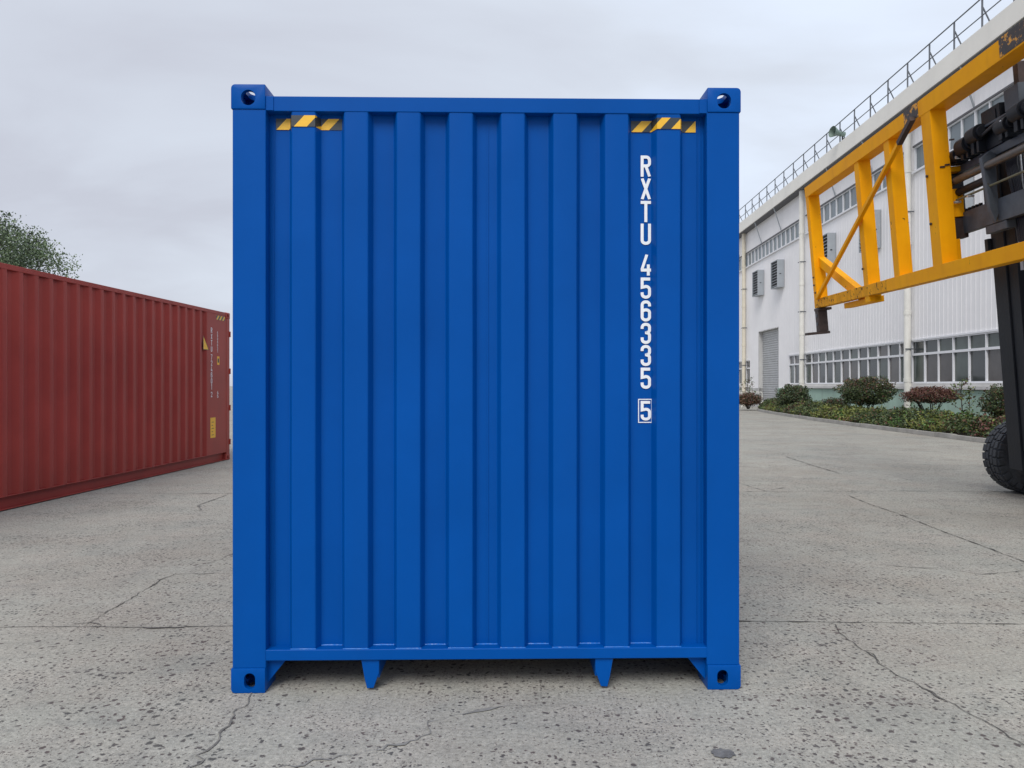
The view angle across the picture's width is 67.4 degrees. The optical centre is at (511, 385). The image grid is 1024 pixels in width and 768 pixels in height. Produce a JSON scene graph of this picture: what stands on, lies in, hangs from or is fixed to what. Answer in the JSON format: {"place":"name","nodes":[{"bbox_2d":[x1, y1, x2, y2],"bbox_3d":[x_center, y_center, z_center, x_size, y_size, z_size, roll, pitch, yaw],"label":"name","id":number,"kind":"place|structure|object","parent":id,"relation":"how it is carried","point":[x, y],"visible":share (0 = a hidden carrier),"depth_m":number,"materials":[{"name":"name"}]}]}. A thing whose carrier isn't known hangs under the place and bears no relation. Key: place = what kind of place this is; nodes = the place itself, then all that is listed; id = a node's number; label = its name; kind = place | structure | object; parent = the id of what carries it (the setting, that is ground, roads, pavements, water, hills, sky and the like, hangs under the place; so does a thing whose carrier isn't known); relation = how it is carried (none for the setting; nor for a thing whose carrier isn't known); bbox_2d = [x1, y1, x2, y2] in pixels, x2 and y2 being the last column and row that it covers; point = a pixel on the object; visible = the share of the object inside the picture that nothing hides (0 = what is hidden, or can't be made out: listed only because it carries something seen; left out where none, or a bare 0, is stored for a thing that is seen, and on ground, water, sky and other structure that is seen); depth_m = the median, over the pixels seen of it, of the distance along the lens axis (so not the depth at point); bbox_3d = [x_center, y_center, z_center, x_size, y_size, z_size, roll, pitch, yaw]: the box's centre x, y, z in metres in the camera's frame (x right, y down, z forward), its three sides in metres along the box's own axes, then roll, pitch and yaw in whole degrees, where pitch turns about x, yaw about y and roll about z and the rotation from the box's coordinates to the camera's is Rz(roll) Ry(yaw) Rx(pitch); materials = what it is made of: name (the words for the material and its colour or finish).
{"place":"outdoors","nodes":[
{"label":"outdoors","id":0,"kind":"place"},
{"bbox_2d":[0,0,1012,385],"label":"sky","id":1,"kind":"structure","parent":0,"point":[116,116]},
{"bbox_2d":[0,386,1023,767],"bbox_3d":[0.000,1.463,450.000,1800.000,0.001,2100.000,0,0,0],"label":"concrete ground","id":2,"kind":"structure","parent":0,"point":[144,680],"depth_m":4.09,"materials":[{"name":"grey concrete"}]},
{"bbox_2d":[0,210,82,278],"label":"broadleaf tree","id":3,"kind":"object","parent":2,"relation":"on","point":[15,257],"visible":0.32,"depth_m":30.02,"materials":[{"name":"green plant"}]},
{"bbox_2d":[0,262,230,510],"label":"shipping container","id":4,"kind":"object","parent":2,"relation":"on","point":[102,386],"visible":1,"depth_m":10.87,"materials":[{"name":"red metal"}]},
{"bbox_2d":[229,332,230,443],"bbox_3d":[-6.180,-0.002,15.212,1.224,2.730,0.098,0,0,3],"label":"door","id":5,"kind":"structure","parent":4,"relation":"in","point":[229,332],"depth_m":15.19,"materials":[{"name":"red paint"}]},
{"bbox_2d":[73,573,207,629],"bbox_3d":[-2.457,1.458,5.516,0.732,0.001,1.780,0,0,32],"label":"ground crack","id":6,"kind":"object","parent":2,"relation":"on","point":[140,591],"visible":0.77,"depth_m":5.39,"materials":[{"name":"grey concrete"}]},
{"bbox_2d":[121,626,191,627],"bbox_3d":[-2.118,1.458,4.635,0.504,0.001,0.043,0,0,-1],"label":"ground joint","id":7,"kind":"object","parent":2,"relation":"on","point":[165,627],"visible":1,"depth_m":4.63,"materials":[{"name":"grey concrete"}]},
{"bbox_2d":[186,693,251,767],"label":"ground crack","id":8,"kind":"object","parent":2,"relation":"on","point":[219,732],"visible":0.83,"depth_m":3.20,"materials":[{"name":"grey concrete"}]},
{"bbox_2d":[275,705,536,767],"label":"ground crack","id":9,"kind":"object","parent":2,"relation":"on","point":[477,710],"visible":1,"depth_m":3.13,"materials":[{"name":"grey concrete"}]},
{"bbox_2d":[231,84,740,692],"bbox_3d":[-0.234,0.015,9.781,2.464,2.896,12.221,0,0,-1],"label":"shipping container","id":10,"kind":"object","parent":2,"relation":"on","point":[485,378],"visible":1,"depth_m":3.70,"materials":[{"name":"blue metal"}]},
{"bbox_2d":[19,620,1014,627],"bbox_3d":[0.007,1.459,4.702,9.790,0.001,0.133,0,0,0],"label":"ground joint","id":11,"kind":"object","parent":2,"relation":"on","point":[739,620],"visible":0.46,"depth_m":4.71,"materials":[{"name":"grey concrete"}]},
{"bbox_2d":[711,748,735,757],"bbox_3d":[0.838,1.458,3.051,0.094,0.001,0.085,0,0,0],"label":"oil stain","id":12,"kind":"object","parent":2,"relation":"on","point":[723,753],"visible":1,"depth_m":3.05,"materials":[{"name":"grey concrete"}]},
{"bbox_2d":[757,408,985,442],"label":"kerb","id":13,"kind":"structure","parent":2,"relation":"on","point":[941,435],"depth_m":24.77,"materials":[{"name":"concrete"}]},
{"bbox_2d":[822,621,1023,744],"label":"ground crack","id":14,"kind":"object","parent":2,"relation":"on","point":[934,693],"visible":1,"depth_m":3.65,"materials":[{"name":"grey concrete"}]},
{"bbox_2d":[851,496,1023,561],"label":"ground crack","id":15,"kind":"object","parent":2,"relation":"on","point":[943,531],"visible":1,"depth_m":7.60,"materials":[{"name":"grey concrete"}]},
{"bbox_2d":[892,565,1023,573],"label":"ground crack","id":16,"kind":"object","parent":2,"relation":"on","point":[963,571],"visible":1,"depth_m":6.06,"materials":[{"name":"grey concrete"}]},
{"bbox_2d":[949,60,1023,492],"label":"container handler","id":17,"kind":"object","parent":2,"relation":"on","point":[990,148],"visible":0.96,"depth_m":9.43,"materials":[{"name":"black metal"}]},
{"bbox_2d":[804,20,1023,335],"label":"container spreader","id":18,"kind":"object","parent":17,"relation":"attached to","point":[1001,55],"visible":0.97,"depth_m":10.75,"materials":[{"name":"yellow paint"}]},
{"bbox_2d":[771,410,986,437],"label":"planter ground","id":19,"kind":"structure","parent":0,"point":[964,434],"depth_m":23.23,"materials":[{"name":"grey concrete"}]},
{"bbox_2d":[739,377,755,393],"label":"sapling","id":20,"kind":"object","parent":19,"relation":"on","point":[750,385],"visible":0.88,"depth_m":46.32,"materials":[{"name":"green plant"}]},
{"bbox_2d":[739,391,762,408],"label":"round bush","id":21,"kind":"object","parent":19,"relation":"on","point":[746,399],"visible":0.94,"depth_m":44.83,"materials":[{"name":"red plant"}]},
{"bbox_2d":[775,384,811,403],"bbox_3d":[14.388,0.634,39.276,1.854,1.494,1.846,0,0,0],"label":"round bush","id":22,"kind":"object","parent":19,"relation":"on","point":[785,395],"visible":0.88,"depth_m":38.94,"materials":[{"name":"green plant"}]},
{"bbox_2d":[821,397,847,406],"bbox_3d":[14.073,0.932,33.405,1.225,0.900,1.098,0,0,0],"label":"round bush","id":23,"kind":"object","parent":19,"relation":"on","point":[835,401],"visible":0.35,"depth_m":33.24,"materials":[{"name":"green plant"}]},
{"bbox_2d":[832,375,898,407],"bbox_3d":[14.060,0.482,30.564,2.422,1.800,2.396,0,0,0],"label":"round bush","id":24,"kind":"object","parent":19,"relation":"on","point":[854,388],"visible":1,"depth_m":30.02,"materials":[{"name":"green plant"}]},
{"bbox_2d":[757,397,1005,437],"bbox_3d":[13.627,1.009,26.743,2.848,0.936,41.819,0,0,4],"label":"hedge","id":25,"kind":"object","parent":19,"relation":"on","point":[983,425],"visible":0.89,"depth_m":25.31,"materials":[{"name":"green plant"}]},
{"bbox_2d":[899,385,965,409],"bbox_3d":[14.355,0.682,26.355,1.953,1.399,2.138,0,0,0],"label":"round bush","id":26,"kind":"object","parent":19,"relation":"on","point":[918,396],"visible":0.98,"depth_m":25.93,"materials":[{"name":"red plant"}]},
{"bbox_2d":[943,376,977,414],"bbox_3d":[14.162,0.531,24.254,0.777,1.685,0.942,0,0,-44],"label":"sapling","id":27,"kind":"object","parent":19,"relation":"on","point":[967,392],"visible":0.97,"depth_m":24.20,"materials":[{"name":"green plant"}]},
{"bbox_2d":[976,383,1004,416],"bbox_3d":[14.068,0.610,21.829,1.425,1.540,1.481,0,0,-24],"label":"round bush","id":28,"kind":"object","parent":19,"relation":"on","point":[991,404],"visible":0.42,"depth_m":21.74,"materials":[{"name":"green plant"}]},
{"bbox_2d":[739,0,1023,416],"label":"factory building","id":29,"kind":"structure","parent":0,"point":[945,332],"depth_m":33.65,"materials":[{"name":"grey metal"}]},
{"bbox_2d":[739,256,741,272],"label":"window","id":30,"kind":"structure","parent":29,"relation":"in","point":[740,258],"depth_m":57.41,"materials":[{"name":"white glass"}]},
{"bbox_2d":[739,360,749,383],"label":"window","id":31,"kind":"structure","parent":29,"relation":"in","point":[747,361],"depth_m":55.59,"materials":[{"name":"white glass"}]},
{"bbox_2d":[752,270,763,296],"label":"ventilation unit","id":32,"kind":"object","parent":29,"relation":"attached to","point":[757,283],"visible":1,"depth_m":51.21,"materials":[{"name":"black metal"}]},
{"bbox_2d":[763,329,777,401],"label":"roller door","id":33,"kind":"structure","parent":29,"relation":"in","point":[770,338],"depth_m":50.72,"materials":[{"name":"white metal"}]},
{"bbox_2d":[745,219,798,268],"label":"window","id":34,"kind":"structure","parent":29,"relation":"in","point":[789,234],"depth_m":49.14,"materials":[{"name":"white glass"}]},
{"bbox_2d":[771,259,783,288],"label":"ventilation unit","id":35,"kind":"object","parent":29,"relation":"attached to","point":[777,273],"visible":1,"depth_m":46.99,"materials":[{"name":"black metal"}]},
{"bbox_2d":[788,353,804,383],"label":"window","id":36,"kind":"structure","parent":29,"relation":"in","point":[793,358],"depth_m":45.13,"materials":[{"name":"white glass"}]},
{"bbox_2d":[823,233,835,262],"bbox_3d":[16.158,-6.877,39.425,0.420,1.680,1.318,0,0,2],"label":"ventilation unit","id":37,"kind":"object","parent":29,"relation":"attached to","point":[829,242],"visible":0.41,"depth_m":38.79,"materials":[{"name":"black metal"}]},
{"bbox_2d":[804,341,903,383],"bbox_3d":[16.326,-0.967,37.126,0.140,1.760,12.440,0,0,2],"label":"window","id":38,"kind":"structure","parent":29,"relation":"in","point":[833,366],"depth_m":36.43,"materials":[{"name":"white glass"}]},
{"bbox_2d":[804,152,903,234],"bbox_3d":[16.301,-9.007,37.077,0.190,1.120,12.100,0,0,2],"label":"window","id":39,"kind":"structure","parent":29,"relation":"in","point":[843,202],"depth_m":37.91,"materials":[{"name":"white glass"}]},
{"bbox_2d":[859,210,880,252],"bbox_3d":[15.978,-6.877,34.328,0.420,1.680,1.318,0,0,2],"label":"ventilation unit","id":40,"kind":"object","parent":29,"relation":"attached to","point":[878,221],"visible":0.27,"depth_m":33.68,"materials":[{"name":"black metal"}]},
{"bbox_2d":[739,0,1014,219],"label":"roof railing","id":41,"kind":"object","parent":29,"relation":"on","point":[953,40],"visible":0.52,"depth_m":32.44,"materials":[{"name":"grey metal"}]},
{"bbox_2d":[828,126,845,139],"bbox_3d":[15.724,-12.111,37.059,0.742,0.747,0.538,0,0,-17],"label":"horn loudspeaker","id":42,"kind":"object","parent":41,"relation":"attached to","point":[834,131],"visible":0.96,"depth_m":37.04,"materials":[{"name":"green"}]},
{"bbox_2d":[911,329,1002,382],"bbox_3d":[15.891,-0.967,24.758,0.140,1.760,12.390,0,0,2],"label":"window","id":43,"kind":"structure","parent":29,"relation":"in","point":[952,358],"depth_m":27.58,"materials":[{"name":"white glass"}]},
{"bbox_2d":[952,166,973,207],"bbox_3d":[15.725,-6.877,27.132,0.420,1.680,1.318,0,0,2],"label":"ventilation unit","id":44,"kind":"object","parent":29,"relation":"attached to","point":[969,201],"depth_m":26.49,"materials":[{"name":"black metal"}]},
{"bbox_2d":[912,82,1013,173],"bbox_3d":[15.866,-9.007,24.735,0.190,1.120,12.000,0,0,2],"label":"window","id":45,"kind":"structure","parent":29,"relation":"in","point":[956,128],"depth_m":27.25,"materials":[{"name":"white glass"}]}
]}

